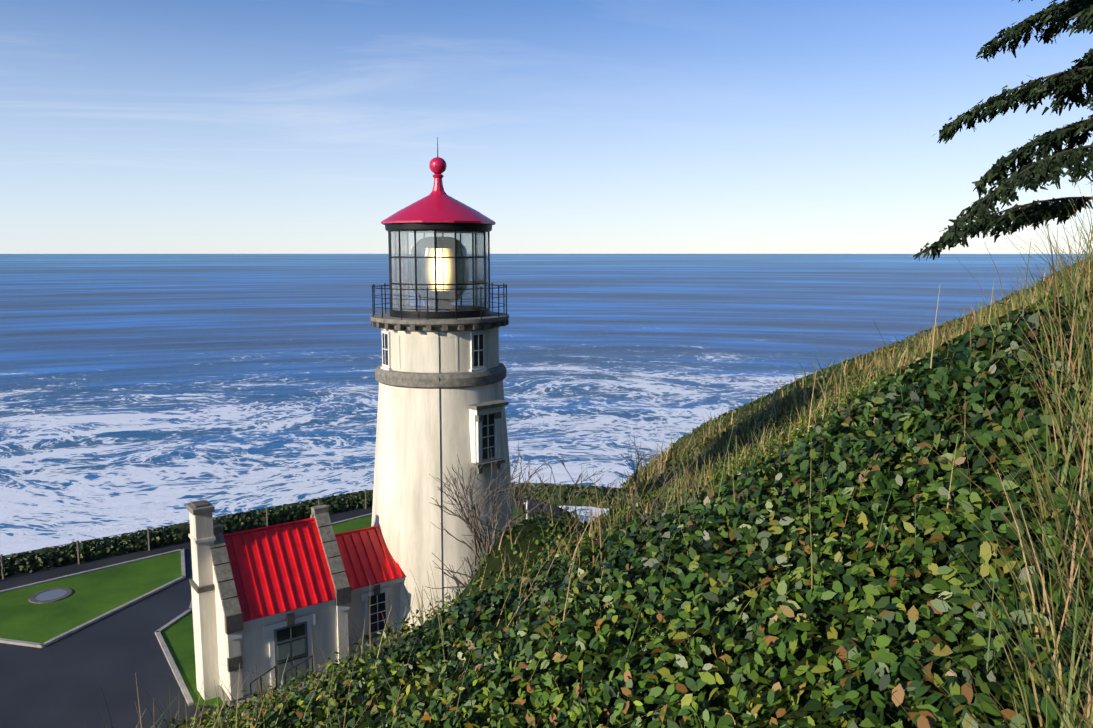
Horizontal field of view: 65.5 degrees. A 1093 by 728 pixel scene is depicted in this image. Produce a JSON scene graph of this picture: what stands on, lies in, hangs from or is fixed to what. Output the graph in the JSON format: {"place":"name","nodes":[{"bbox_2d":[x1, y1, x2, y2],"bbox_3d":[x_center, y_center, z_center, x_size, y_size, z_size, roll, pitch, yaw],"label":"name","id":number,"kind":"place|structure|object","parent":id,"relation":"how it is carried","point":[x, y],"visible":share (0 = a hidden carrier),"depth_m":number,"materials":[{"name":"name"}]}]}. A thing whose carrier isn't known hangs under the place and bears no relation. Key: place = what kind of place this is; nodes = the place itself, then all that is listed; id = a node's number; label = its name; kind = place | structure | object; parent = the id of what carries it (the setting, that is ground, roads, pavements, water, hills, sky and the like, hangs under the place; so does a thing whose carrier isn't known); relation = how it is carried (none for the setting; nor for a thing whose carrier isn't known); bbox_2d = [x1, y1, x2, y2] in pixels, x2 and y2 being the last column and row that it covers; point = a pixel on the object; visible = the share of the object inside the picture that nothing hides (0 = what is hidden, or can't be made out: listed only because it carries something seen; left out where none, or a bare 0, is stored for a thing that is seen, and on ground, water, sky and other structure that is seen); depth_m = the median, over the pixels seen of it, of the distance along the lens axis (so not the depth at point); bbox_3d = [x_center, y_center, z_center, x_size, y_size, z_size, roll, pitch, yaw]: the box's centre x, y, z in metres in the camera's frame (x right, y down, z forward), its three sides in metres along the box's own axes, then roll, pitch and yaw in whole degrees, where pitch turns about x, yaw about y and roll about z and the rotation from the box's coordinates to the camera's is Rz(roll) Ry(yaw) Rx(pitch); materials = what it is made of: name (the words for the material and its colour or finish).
{"place":"outdoors","nodes":[
{"label":"outdoors","id":0,"kind":"place"},
{"bbox_2d":[0,498,563,727],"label":"asphalt path","id":1,"kind":"structure","parent":0,"point":[59,683],"depth_m":25.99,"materials":[{"name":"grey asphalt"}]},
{"bbox_2d":[0,551,181,642],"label":"lawn","id":2,"kind":"structure","parent":1,"relation":"on","point":[95,594],"depth_m":31.29,"materials":[{"name":"green plant"}]},
{"bbox_2d":[0,513,371,705],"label":"curb","id":3,"kind":"structure","parent":1,"relation":"on","point":[50,595],"depth_m":30.87,"materials":[{"name":"concrete"}]},
{"bbox_2d":[0,481,633,578],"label":"fence posts","id":4,"kind":"object","parent":1,"relation":"on","point":[78,552],"visible":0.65,"depth_m":36.83,"materials":[{"name":"grey wood"}]},
{"bbox_2d":[160,505,530,707],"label":"lawn","id":5,"kind":"structure","parent":1,"relation":"on","point":[178,636],"depth_m":27.67,"materials":[{"name":"green plant"}]},
{"bbox_2d":[186,137,514,715],"bbox_3d":[-4.888,1.153,25.692,10.830,16.270,6.870,-7,10,-44],"label":"lighthouse","id":6,"kind":"object","parent":1,"relation":"on","point":[266,600],"visible":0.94,"depth_m":26.14,"materials":[{"name":"white paint"}]},
{"bbox_2d":[0,254,1091,558],"bbox_3d":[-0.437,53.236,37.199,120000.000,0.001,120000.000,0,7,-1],"label":"sea","id":7,"kind":"structure","parent":0,"point":[146,390],"depth_m":476.49,"materials":[{"name":"blue liquid"}]},
{"bbox_2d":[0,0,1092,253],"label":"sky","id":8,"kind":"structure","parent":0,"point":[127,126],"materials":[{"name":"blue"}]},
{"bbox_2d":[291,268,1092,727],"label":"hill terrain","id":9,"kind":"structure","parent":0,"point":[527,536],"depth_m":4.09,"materials":[{"name":"green plant"}]},
{"bbox_2d":[0,482,633,576],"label":"hedge","id":10,"kind":"object","parent":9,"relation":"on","point":[137,545],"depth_m":38.65,"materials":[{"name":"green plant"}]},
{"bbox_2d":[418,430,711,625],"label":"bare shrubs","id":11,"kind":"object","parent":9,"relation":"on","point":[474,529],"visible":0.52,"depth_m":21.93,"materials":[{"name":"brown plant"}]},
{"bbox_2d":[100,229,1092,727],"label":"hill grass","id":12,"kind":"structure","parent":9,"relation":"on","point":[934,341],"depth_m":18.77,"materials":[{"name":"green plant"}]},
{"bbox_2d":[138,256,1092,727],"bbox_3d":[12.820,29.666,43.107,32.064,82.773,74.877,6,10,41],"label":"ground cover leaves","id":13,"kind":"object","parent":9,"relation":"on","point":[829,430],"visible":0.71,"depth_m":4.02,"materials":[{"name":"green plant"}]},
{"bbox_2d":[813,179,1092,727],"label":"tall grass","id":14,"kind":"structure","parent":9,"relation":"on","point":[1084,464],"depth_m":3.06,"materials":[{"name":"plant"}]},
{"bbox_2d":[913,0,1092,260],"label":"spruce tree","id":15,"kind":"object","parent":9,"relation":"on","point":[1061,87],"depth_m":31.19,"materials":[{"name":"green plant"}]}
]}

